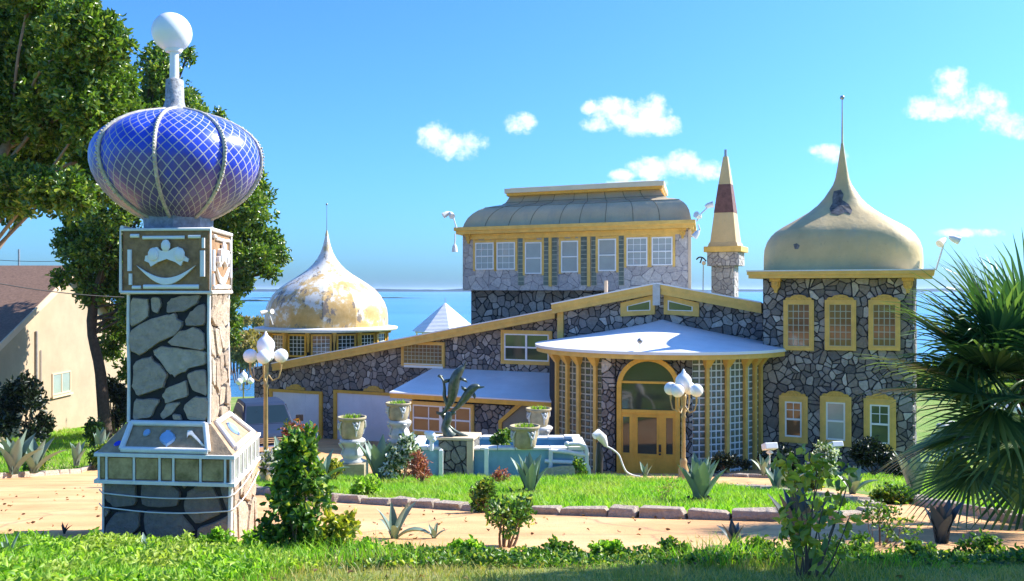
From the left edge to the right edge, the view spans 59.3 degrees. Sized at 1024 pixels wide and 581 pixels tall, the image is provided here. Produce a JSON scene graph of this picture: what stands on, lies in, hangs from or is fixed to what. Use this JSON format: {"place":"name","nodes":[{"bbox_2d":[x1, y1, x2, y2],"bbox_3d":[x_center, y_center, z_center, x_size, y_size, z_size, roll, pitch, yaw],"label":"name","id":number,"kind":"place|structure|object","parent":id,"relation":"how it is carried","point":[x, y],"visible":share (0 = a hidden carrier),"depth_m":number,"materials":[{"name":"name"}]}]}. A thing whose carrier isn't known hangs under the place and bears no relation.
{"place":"outdoors","nodes":[
{"label":"outdoors","id":0,"kind":"place"},
{"bbox_2d":[0,422,126,472],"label":"lawn grass","id":1,"kind":"structure","parent":0,"point":[75,433],"depth_m":34.46,"materials":[{"name":"plant"}]},
{"bbox_2d":[0,438,1023,552],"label":"drive","id":2,"kind":"structure","parent":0,"point":[79,513],"depth_m":9.45,"materials":[{"name":"concrete"}]},
{"bbox_2d":[0,430,42,474],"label":"agave","id":3,"kind":"object","parent":2,"relation":"on","point":[15,458],"visible":1,"depth_m":23.37,"materials":[{"name":"plant"}]},
{"bbox_2d":[23,437,65,473],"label":"agave","id":4,"kind":"object","parent":2,"relation":"on","point":[35,462],"visible":0.84,"depth_m":24.13,"materials":[{"name":"plant"}]},
{"bbox_2d":[232,397,302,451],"bbox_3d":[-9.382,5.151,33.973,2.620,1.870,5.260,0,0,-25],"label":"parked truck","id":5,"kind":"object","parent":2,"relation":"on","point":[249,411],"visible":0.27,"depth_m":33.28,"materials":[{"name":"grey paint"}]},
{"bbox_2d":[376,501,431,538],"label":"agave","id":6,"kind":"object","parent":2,"relation":"on","point":[393,524],"visible":0.9,"depth_m":7.91,"materials":[{"name":"plant"}]},
{"bbox_2d":[0,483,1022,579],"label":"fallen leaves","id":7,"kind":"object","parent":2,"relation":"on","point":[513,566],"visible":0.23,"depth_m":8.63,"materials":[{"name":"plant"}]},
{"bbox_2d":[539,425,552,437],"bbox_3d":[0.796,4.293,25.200,0.763,0.947,0.763,0,0,0],"label":"urn pedestal","id":8,"kind":"object","parent":2,"relation":"on","point":[545,431],"visible":0.26,"depth_m":24.93,"materials":[{"name":"stone"}]},
{"bbox_2d":[526,405,550,426],"bbox_3d":[0.743,3.523,25.200,0.730,0.594,0.731,0,0,0],"label":"planter pot","id":9,"kind":"object","parent":8,"relation":"on","point":[540,415],"visible":0.97,"depth_m":24.95,"materials":[{"name":"stone"}]},
{"bbox_2d":[545,441,590,474],"bbox_3d":[1.405,4.295,22.600,1.172,0.975,0.127,0,0,0],"label":"pipe railing","id":10,"kind":"object","parent":2,"relation":"on","point":[550,461],"visible":0.82,"depth_m":22.56,"materials":[{"name":"metal"}]},
{"bbox_2d":[664,369,702,481],"bbox_3d":[4.001,3.197,21.000,0.765,2.702,0.765,0,0,-10],"label":"lamp post","id":11,"kind":"object","parent":2,"relation":"on","point":[682,386],"visible":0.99,"depth_m":20.92,"materials":[{"name":"gold metal"}]},
{"bbox_2d":[708,449,752,472],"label":"dark shrub","id":12,"kind":"object","parent":2,"relation":"on","point":[728,461],"visible":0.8,"depth_m":24.96,"materials":[{"name":"green plant"}]},
{"bbox_2d":[717,518,750,545],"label":"agave","id":13,"kind":"object","parent":2,"relation":"on","point":[733,528],"visible":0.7,"depth_m":7.30,"materials":[{"name":"plant"}]},
{"bbox_2d":[732,507,781,521],"bbox_3d":[2.676,2.486,9.839,0.554,0.217,0.224,0,0,19],"label":"kerb stone","id":14,"kind":"object","parent":2,"relation":"on","point":[756,514],"visible":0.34,"depth_m":9.77,"materials":[{"name":"stone"}]},
{"bbox_2d":[767,487,826,547],"bbox_3d":[2.253,1.805,7.142,0.425,0.527,0.308,0,0,43],"label":"agave","id":15,"kind":"object","parent":2,"relation":"on","point":[785,502],"visible":0.29,"depth_m":7.07,"materials":[{"name":"plant"}]},
{"bbox_2d":[837,465,877,493],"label":"agave","id":16,"kind":"object","parent":2,"relation":"on","point":[857,485],"visible":0.77,"depth_m":15.45,"materials":[{"name":"plant"}]},
{"bbox_2d":[924,500,963,543],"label":"agave","id":17,"kind":"object","parent":2,"relation":"on","point":[941,518],"visible":0.95,"depth_m":7.46,"materials":[{"name":"plant"}]},
{"bbox_2d":[0,386,1023,580],"bbox_3d":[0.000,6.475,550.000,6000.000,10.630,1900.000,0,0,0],"label":"ground","id":18,"kind":"structure","parent":0,"point":[920,430],"depth_m":5.97,"materials":[{"name":"plant"}]},
{"bbox_2d":[0,369,57,442],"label":"dark shrub","id":19,"kind":"object","parent":18,"relation":"on","point":[22,392],"visible":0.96,"depth_m":32.84,"materials":[{"name":"green plant"}]},
{"bbox_2d":[0,265,126,440],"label":"neighbour house","id":20,"kind":"structure","parent":18,"relation":"on","point":[43,337],"depth_m":41.73,"materials":[{"name":"beige paint"}]},
{"bbox_2d":[52,370,73,398],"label":"window","id":21,"kind":"structure","parent":20,"relation":"in","point":[61,381],"depth_m":42.28,"materials":[{"name":"glass"}]},
{"bbox_2d":[0,0,146,248],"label":"magnolia tree","id":22,"kind":"object","parent":18,"relation":"on","point":[69,82],"visible":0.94,"depth_m":21.55,"materials":[{"name":"green plant"}]},
{"bbox_2d":[81,416,109,446],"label":"garden bush","id":23,"kind":"object","parent":18,"relation":"on","point":[90,427],"visible":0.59,"depth_m":34.80,"materials":[{"name":"green plant"}]},
{"bbox_2d":[107,373,126,433],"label":"dark shrub","id":24,"kind":"object","parent":18,"relation":"on","point":[117,391],"visible":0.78,"depth_m":39.67,"materials":[{"name":"green plant"}]},
{"bbox_2d":[0,529,330,580],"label":"green weeds","id":25,"kind":"object","parent":18,"relation":"on","point":[125,547],"visible":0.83,"depth_m":5.93,"materials":[{"name":"green plant"}]},
{"bbox_2d":[45,40,292,440],"bbox_3d":[-14.570,-1.949,38.521,10.747,17.063,6.806,0,0,0],"label":"broadleaf tree","id":26,"kind":"object","parent":18,"relation":"on","point":[89,247],"visible":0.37,"depth_m":37.63,"materials":[{"name":"green plant"}]},
{"bbox_2d":[88,12,264,540],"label":"ornamental pillar","id":27,"kind":"structure","parent":18,"relation":"on","point":[176,175],"depth_m":7.82,"materials":[{"name":"stone"}]},
{"bbox_2d":[99,464,258,513],"bbox_3d":[-2.948,1.775,8.170,1.215,0.266,1.165,0,0,0],"label":"cable","id":28,"kind":"object","parent":27,"relation":"attached to","point":[183,498],"visible":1,"depth_m":7.67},
{"bbox_2d":[0,527,360,580],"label":"grass","id":29,"kind":"structure","parent":18,"relation":"on","point":[251,577],"depth_m":5.63,"materials":[{"name":"plant"}]},
{"bbox_2d":[195,526,237,544],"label":"verge weed","id":30,"kind":"object","parent":18,"relation":"on","point":[217,534],"visible":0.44,"depth_m":7.17,"materials":[{"name":"green plant"}]},
{"bbox_2d":[230,336,257,384],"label":"marsh bush","id":31,"kind":"object","parent":18,"relation":"on","point":[236,353],"visible":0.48,"depth_m":85.42,"materials":[{"name":"green plant"}]},
{"bbox_2d":[243,331,287,480],"bbox_3d":[-5.200,2.538,19.000,0.742,3.316,0.742,0,0,37],"label":"lamp post","id":32,"kind":"object","parent":18,"relation":"on","point":[264,355],"visible":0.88,"depth_m":18.93,"materials":[{"name":"gold metal"}]},
{"bbox_2d":[252,420,338,550],"bbox_3d":[-1.607,1.591,6.771,0.538,1.201,0.573,0,0,35],"label":"foreground shrub","id":33,"kind":"object","parent":18,"relation":"on","point":[296,472],"visible":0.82,"depth_m":6.70,"materials":[{"name":"green plant"}]},
{"bbox_2d":[254,203,397,363],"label":"domed rotunda","id":34,"kind":"structure","parent":18,"relation":"on","point":[326,301],"depth_m":44.53,"materials":[{"name":"paint"}]},
{"bbox_2d":[288,334,306,356],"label":"window","id":35,"kind":"structure","parent":34,"relation":"in","point":[297,343],"depth_m":44.02,"materials":[{"name":"paint"}]},
{"bbox_2d":[311,334,331,354],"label":"window","id":36,"kind":"structure","parent":34,"relation":"in","point":[320,343],"depth_m":43.92,"materials":[{"name":"glass"}]},
{"bbox_2d":[336,334,355,349],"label":"window","id":37,"kind":"structure","parent":34,"relation":"in","point":[343,341],"depth_m":44.28,"materials":[{"name":"glass"}]},
{"bbox_2d":[311,503,362,551],"bbox_3d":[-1.363,1.873,6.939,0.414,0.429,0.416,0,0,-17],"label":"yellow shrub","id":38,"kind":"object","parent":18,"relation":"on","point":[346,525],"visible":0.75,"depth_m":6.85,"materials":[{"name":"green plant"}]},
{"bbox_2d":[412,298,470,334],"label":"white gazebo","id":39,"kind":"object","parent":18,"relation":"on","point":[444,316],"visible":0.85,"depth_m":60.97,"materials":[{"name":"paint"}]},
{"bbox_2d":[433,500,468,509],"bbox_3d":[-0.778,2.825,11.634,0.491,0.215,0.226,0,0,41],"label":"kerb stone","id":40,"kind":"object","parent":18,"relation":"on","point":[449,505],"visible":0.62,"depth_m":11.56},
{"bbox_2d":[446,534,490,551],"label":"verge weed","id":41,"kind":"object","parent":18,"relation":"on","point":[461,543],"visible":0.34,"depth_m":6.66,"materials":[{"name":"green plant"}]},
{"bbox_2d":[467,476,500,512],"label":"garden bush","id":42,"kind":"object","parent":18,"relation":"on","point":[484,490],"visible":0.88,"depth_m":10.98,"materials":[{"name":"green plant"}]},
{"bbox_2d":[483,487,537,547],"bbox_3d":[-0.015,1.892,7.254,0.441,0.579,0.624,0,0,0],"label":"branching shrub","id":43,"kind":"object","parent":18,"relation":"on","point":[513,515],"visible":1,"depth_m":7.16,"materials":[{"name":"green plant"}]},
{"bbox_2d":[0,524,1022,568],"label":"verge grass","id":44,"kind":"structure","parent":18,"relation":"on","point":[688,550],"depth_m":6.25,"materials":[{"name":"plant"}]},
{"bbox_2d":[540,533,584,555],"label":"verge weed","id":45,"kind":"object","parent":18,"relation":"on","point":[563,546],"visible":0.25,"depth_m":6.65,"materials":[{"name":"green plant"}]},
{"bbox_2d":[559,506,608,516],"bbox_3d":[0.856,2.631,10.563,0.587,0.206,0.190,0,0,27],"label":"kerb stone","id":46,"kind":"object","parent":18,"relation":"on","point":[602,511],"visible":0.56,"depth_m":10.50,"materials":[{"name":"stone"}]},
{"bbox_2d":[254,95,934,473],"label":"stone mansion","id":47,"kind":"structure","parent":18,"relation":"on","point":[578,291],"depth_m":29.93,"materials":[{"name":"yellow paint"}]},
{"bbox_2d":[269,384,322,437],"bbox_3d":[-9.425,5.434,39.205,2.860,2.631,0.102,0,0,25],"label":"garage door","id":48,"kind":"structure","parent":47,"relation":"in","point":[297,400],"depth_m":39.04,"materials":[{"name":"paint"}]},
{"bbox_2d":[333,386,413,441],"bbox_3d":[-5.752,5.378,37.490,4.050,2.744,0.102,0,0,25],"label":"garage door","id":49,"kind":"structure","parent":47,"relation":"in","point":[372,404],"depth_m":37.62,"materials":[{"name":"paint"}]},
{"bbox_2d":[401,342,444,366],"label":"window","id":50,"kind":"structure","parent":47,"relation":"in","point":[428,352],"depth_m":36.40,"materials":[{"name":"yellow paint"}]},
{"bbox_2d":[409,400,474,434],"bbox_3d":[-2.627,4.826,33.459,2.727,1.253,0.105,0,0,25],"label":"window","id":51,"kind":"structure","parent":47,"relation":"in","point":[423,416],"depth_m":33.57,"materials":[{"name":"glass"}]},
{"bbox_2d":[473,239,495,270],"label":"window","id":52,"kind":"structure","parent":47,"relation":"in","point":[484,260],"depth_m":40.26,"materials":[{"name":"glass"}]},
{"bbox_2d":[494,238,517,270],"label":"window","id":53,"kind":"structure","parent":47,"relation":"in","point":[506,251],"depth_m":39.80,"materials":[{"name":"glass"}]},
{"bbox_2d":[501,330,552,364],"bbox_3d":[0.550,2.221,34.514,2.152,1.311,0.105,0,0,25],"label":"window","id":54,"kind":"structure","parent":47,"relation":"in","point":[517,346],"depth_m":34.55,"materials":[{"name":"glass"}]},
{"bbox_2d":[523,238,543,274],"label":"window","id":55,"kind":"structure","parent":47,"relation":"in","point":[533,249],"depth_m":39.25,"materials":[{"name":"glass"}]},
{"bbox_2d":[559,237,580,273],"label":"window","id":56,"kind":"structure","parent":47,"relation":"in","point":[569,248],"depth_m":38.52,"materials":[{"name":"glass"}]},
{"bbox_2d":[596,236,618,272],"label":"window","id":57,"kind":"structure","parent":47,"relation":"in","point":[607,247],"depth_m":37.81,"materials":[{"name":"glass"}]},
{"bbox_2d":[624,235,649,266],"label":"window","id":58,"kind":"structure","parent":47,"relation":"in","point":[638,249],"depth_m":37.26,"materials":[{"name":"glass"}]},
{"bbox_2d":[620,295,655,316],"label":"window","id":59,"kind":"structure","parent":47,"relation":"in","point":[641,306],"depth_m":32.01,"materials":[{"name":"yellow paint"}]},
{"bbox_2d":[633,413,662,472],"bbox_3d":[4.214,4.814,27.897,0.929,1.932,0.145,0,0,13],"label":"entrance door","id":60,"kind":"structure","parent":47,"relation":"in","point":[647,428],"depth_m":27.93,"materials":[{"name":"paint"}]},
{"bbox_2d":[649,234,674,266],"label":"window","id":61,"kind":"structure","parent":47,"relation":"in","point":[662,247],"depth_m":36.81,"materials":[{"name":"glass"}]},
{"bbox_2d":[664,295,699,316],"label":"window","id":62,"kind":"structure","parent":47,"relation":"in","point":[672,305],"depth_m":31.37,"materials":[{"name":"yellow paint"}]},
{"bbox_2d":[779,390,807,443],"bbox_3d":[9.005,4.064,28.801,0.878,1.662,0.112,0,0,25],"label":"window","id":63,"kind":"structure","parent":47,"relation":"in","point":[793,405],"depth_m":28.80,"materials":[{"name":"yellow paint"}]},
{"bbox_2d":[783,295,813,350],"bbox_3d":[9.150,1.051,28.734,0.932,1.780,0.112,0,0,25],"label":"window","id":64,"kind":"structure","parent":47,"relation":"in","point":[798,310],"depth_m":28.73,"materials":[{"name":"yellow paint"}]},
{"bbox_2d":[820,391,851,446],"bbox_3d":[10.161,4.046,28.263,0.930,1.723,0.112,0,0,25],"label":"window","id":65,"kind":"structure","parent":47,"relation":"in","point":[835,406],"depth_m":28.25,"materials":[{"name":"yellow paint"}]},
{"bbox_2d":[825,295,855,350],"bbox_3d":[10.289,1.030,28.203,0.926,1.750,0.112,0,0,25],"label":"window","id":66,"kind":"structure","parent":47,"relation":"in","point":[840,310],"depth_m":28.19,"materials":[{"name":"yellow paint"}]},
{"bbox_2d":[864,393,895,450],"bbox_3d":[11.328,4.062,27.719,0.922,1.738,0.112,0,0,25],"label":"window","id":67,"kind":"structure","parent":47,"relation":"in","point":[879,415],"depth_m":27.69,"materials":[{"name":"yellow paint"}]},
{"bbox_2d":[868,294,899,350],"bbox_3d":[11.443,1.009,27.665,0.905,1.720,0.112,0,0,25],"label":"window","id":68,"kind":"structure","parent":47,"relation":"in","point":[883,329],"depth_m":27.66,"materials":[{"name":"yellow paint"}]},
{"bbox_2d":[587,539,625,556],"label":"verge weed","id":69,"kind":"object","parent":18,"relation":"on","point":[613,545],"visible":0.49,"depth_m":6.62,"materials":[{"name":"green plant"}]},
{"bbox_2d":[608,504,638,517],"bbox_3d":[1.284,2.591,10.361,0.352,0.209,0.200,0,0,27],"label":"kerb stone","id":70,"kind":"object","parent":18,"relation":"on","point":[625,511],"visible":0.59,"depth_m":10.31,"materials":[{"name":"stone"}]},
{"bbox_2d":[639,505,686,518],"bbox_3d":[1.710,2.554,10.180,0.546,0.217,0.221,0,0,20],"label":"kerb stone","id":71,"kind":"object","parent":18,"relation":"on","point":[661,512],"visible":0.62,"depth_m":10.12,"materials":[{"name":"stone"}]},
{"bbox_2d":[643,535,690,554],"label":"verge weed","id":72,"kind":"object","parent":18,"relation":"on","point":[671,541],"visible":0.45,"depth_m":6.67,"materials":[{"name":"green plant"}]},
{"bbox_2d":[316,539,1023,569],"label":"verge weeds","id":73,"kind":"object","parent":18,"relation":"on","point":[515,555],"visible":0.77,"depth_m":6.23,"materials":[{"name":"green plant"}]},
{"bbox_2d":[687,508,730,519],"bbox_3d":[2.201,2.542,10.018,0.463,0.197,0.207,0,0,22],"label":"kerb stone","id":74,"kind":"object","parent":18,"relation":"on","point":[705,514],"visible":0.62,"depth_m":9.95,"materials":[{"name":"stone"}]},
{"bbox_2d":[704,149,747,296],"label":"minaret tower","id":75,"kind":"structure","parent":18,"relation":"on","point":[725,249],"depth_m":38.30,"materials":[{"name":"yellow paint"}]},
{"bbox_2d":[738,534,783,550],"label":"verge weed","id":76,"kind":"object","parent":18,"relation":"on","point":[762,540],"visible":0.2,"depth_m":6.62,"materials":[{"name":"green plant"}]},
{"bbox_2d":[756,444,802,473],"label":"dark shrub","id":77,"kind":"object","parent":18,"relation":"on","point":[783,449],"visible":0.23,"depth_m":24.98,"materials":[{"name":"green plant"}]},
{"bbox_2d":[770,443,868,578],"bbox_3d":[1.888,1.432,5.596,0.556,0.921,0.766,0,0,0],"label":"open shrub","id":78,"kind":"object","parent":18,"relation":"on","point":[800,541],"visible":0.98,"depth_m":5.53,"materials":[{"name":"green plant"}]},
{"bbox_2d":[807,440,841,478],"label":"white flower bush","id":79,"kind":"object","parent":18,"relation":"on","point":[827,451],"visible":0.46,"depth_m":19.40,"materials":[{"name":"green plant"}]},
{"bbox_2d":[826,531,876,554],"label":"verge weed","id":80,"kind":"object","parent":18,"relation":"on","point":[859,538],"visible":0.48,"depth_m":6.65,"materials":[{"name":"green plant"}]},
{"bbox_2d":[845,435,906,477],"bbox_3d":[9.964,4.554,24.458,1.577,1.201,1.339,0,0,0],"label":"dark shrub","id":81,"kind":"object","parent":18,"relation":"on","point":[867,451],"visible":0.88,"depth_m":24.33,"materials":[{"name":"green plant"}]},
{"bbox_2d":[861,496,923,546],"bbox_3d":[3.070,1.925,7.283,0.496,0.508,0.468,0,0,28],"label":"wispy shrub","id":82,"kind":"object","parent":18,"relation":"on","point":[887,516],"visible":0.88,"depth_m":7.24,"materials":[{"name":"green plant"}]},
{"bbox_2d":[867,481,917,504],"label":"garden bush","id":83,"kind":"object","parent":18,"relation":"on","point":[888,493],"visible":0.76,"depth_m":12.68,"materials":[{"name":"green plant"}]},
{"bbox_2d":[894,451,930,493],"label":"agave","id":84,"kind":"object","parent":18,"relation":"on","point":[909,473],"visible":0.38,"depth_m":13.51,"materials":[{"name":"plant"}]},
{"bbox_2d":[888,536,938,556],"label":"verge weed","id":85,"kind":"object","parent":18,"relation":"on","point":[912,542],"visible":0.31,"depth_m":6.59,"materials":[{"name":"green plant"}]},
{"bbox_2d":[823,456,1023,513],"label":"lawn grass","id":86,"kind":"structure","parent":18,"relation":"on","point":[868,486],"depth_m":19.67,"materials":[{"name":"plant"}]},
{"bbox_2d":[851,232,1023,530],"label":"fan palm","id":87,"kind":"object","parent":18,"relation":"on","point":[988,349],"visible":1,"depth_m":8.92,"materials":[{"name":"green plant"}]},
{"bbox_2d":[953,528,1006,556],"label":"verge weed","id":88,"kind":"object","parent":18,"relation":"on","point":[985,542],"visible":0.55,"depth_m":6.68,"materials":[{"name":"green plant"}]},
{"bbox_2d":[0,0,1023,289],"label":"sky","id":89,"kind":"structure","parent":0,"point":[395,116],"materials":[{"name":"blue"}]},
{"bbox_2d":[13,536,1023,580],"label":"grass","id":90,"kind":"structure","parent":0,"point":[849,570],"depth_m":5.69,"materials":[{"name":"plant"}]},
{"bbox_2d":[110,292,999,396],"bbox_3d":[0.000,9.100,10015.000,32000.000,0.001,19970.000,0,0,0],"label":"lake water","id":91,"kind":"structure","parent":0,"point":[409,313],"depth_m":432.22,"materials":[{"name":"liquid"}]},
{"bbox_2d":[256,471,863,514],"bbox_3d":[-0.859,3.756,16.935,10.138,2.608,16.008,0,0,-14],"label":"island lawn","id":92,"kind":"structure","parent":0,"point":[612,499],"depth_m":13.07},
{"bbox_2d":[257,445,281,476],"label":"garden bush","id":93,"kind":"object","parent":92,"relation":"on","point":[264,464],"visible":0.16,"depth_m":15.37,"materials":[{"name":"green plant"}]},
{"bbox_2d":[336,437,368,476],"bbox_3d":[-3.902,4.095,22.000,0.692,0.917,0.692,0,0,0],"label":"urn pedestal","id":94,"kind":"object","parent":92,"relation":"on","point":[351,454],"visible":0.81,"depth_m":21.75,"materials":[{"name":"stone"}]},
{"bbox_2d":[337,413,366,439],"bbox_3d":[-3.914,3.325,22.000,0.709,0.621,0.709,0,0,0],"label":"planter pot","id":95,"kind":"object","parent":94,"relation":"on","point":[351,427],"visible":1,"depth_m":21.77,"materials":[{"name":"stone"}]},
{"bbox_2d":[349,474,382,495],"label":"garden bush","id":96,"kind":"object","parent":92,"relation":"on","point":[373,484],"visible":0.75,"depth_m":13.51,"materials":[{"name":"green plant"}]},
{"bbox_2d":[356,435,392,480],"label":"agave","id":97,"kind":"object","parent":92,"relation":"on","point":[375,456],"visible":0.59,"depth_m":19.38,"materials":[{"name":"plant"}]},
{"bbox_2d":[385,419,411,446],"bbox_3d":[-3.069,4.011,24.500,0.712,0.930,0.712,0,0,0],"label":"urn pedestal","id":98,"kind":"object","parent":92,"relation":"on","point":[398,427],"visible":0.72,"depth_m":24.27,"materials":[{"name":"stone"}]},
{"bbox_2d":[385,399,410,420],"bbox_3d":[-3.095,3.260,24.500,0.710,0.572,0.710,0,0,0],"label":"planter pot","id":99,"kind":"object","parent":98,"relation":"on","point":[397,410],"visible":1,"depth_m":24.27,"materials":[{"name":"stone"}]},
{"bbox_2d":[378,432,421,481],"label":"flowering bush","id":100,"kind":"object","parent":92,"relation":"on","point":[397,456],"visible":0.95,"depth_m":19.12,"materials":[{"name":"green plant"}]},
{"bbox_2d":[403,449,432,481],"bbox_3d":[-1.882,3.614,18.202,0.523,0.821,0.728,0,0,26],"label":"red cordyline","id":101,"kind":"object","parent":92,"relation":"on","point":[418,467],"visible":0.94,"depth_m":18.11,"materials":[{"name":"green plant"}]},
{"bbox_2d":[437,432,481,476],"bbox_3d":[-1.345,4.447,23.021,0.955,1.469,0.975,0,0,10],"label":"stone pedestal","id":102,"kind":"object","parent":92,"relation":"on","point":[458,455],"visible":0.52,"depth_m":22.58,"materials":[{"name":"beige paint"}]},
{"bbox_2d":[436,362,483,436],"bbox_3d":[-1.312,2.834,22.797,1.240,2.028,0.443,0,0,0],"label":"dolphin statue","id":103,"kind":"object","parent":102,"relation":"on","point":[448,429],"visible":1,"depth_m":22.72,"materials":[{"name":"grey metal"}]},
{"bbox_2d":[412,434,584,476],"bbox_3d":[-0.357,4.589,23.590,4.477,1.276,1.980,0,0,0],"label":"fountain basin","id":104,"kind":"object","parent":92,"relation":"on","point":[501,456],"visible":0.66,"depth_m":22.70,"materials":[{"name":"blue paint"}]},
{"bbox_2d":[489,427,512,447],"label":"basin plant","id":105,"kind":"object","parent":104,"relation":"in","point":[502,437],"visible":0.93,"depth_m":23.27,"materials":[{"name":"green plant"}]},
{"bbox_2d":[509,422,539,448],"bbox_3d":[0.324,3.684,22.800,0.783,0.648,0.783,0,0,0],"label":"planter pot","id":106,"kind":"object","parent":104,"relation":"on","point":[524,435],"visible":1,"depth_m":22.54,"materials":[{"name":"stone"}]},
{"bbox_2d":[511,452,548,492],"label":"agave","id":107,"kind":"object","parent":92,"relation":"on","point":[528,472],"visible":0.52,"depth_m":14.73,"materials":[{"name":"plant"}]},
{"bbox_2d":[542,465,578,476],"bbox_3d":[1.253,4.637,22.650,1.070,0.522,0.600,0,0,0],"label":"rock slab","id":108,"kind":"object","parent":92,"relation":"on","point":[562,470],"visible":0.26,"depth_m":22.35,"materials":[{"name":"stone"}]},
{"bbox_2d":[592,429,607,475],"bbox_3d":[2.201,4.188,22.577,0.408,1.387,0.260,0,0,-27],"label":"pole light","id":109,"kind":"object","parent":92,"relation":"on","point":[599,435],"visible":0.87,"depth_m":22.52,"materials":[{"name":"white plastic"}]},
{"bbox_2d":[677,452,726,501],"bbox_3d":[2.548,2.611,12.197,0.603,0.733,0.533,0,0,-39],"label":"agave","id":110,"kind":"object","parent":92,"relation":"on","point":[698,477],"visible":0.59,"depth_m":12.10,"materials":[{"name":"plant"}]},
{"bbox_2d":[251,288,998,291],"bbox_3d":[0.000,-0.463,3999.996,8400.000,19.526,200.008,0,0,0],"label":"shore","id":111,"kind":"structure","parent":0,"point":[462,290],"depth_m":3900.00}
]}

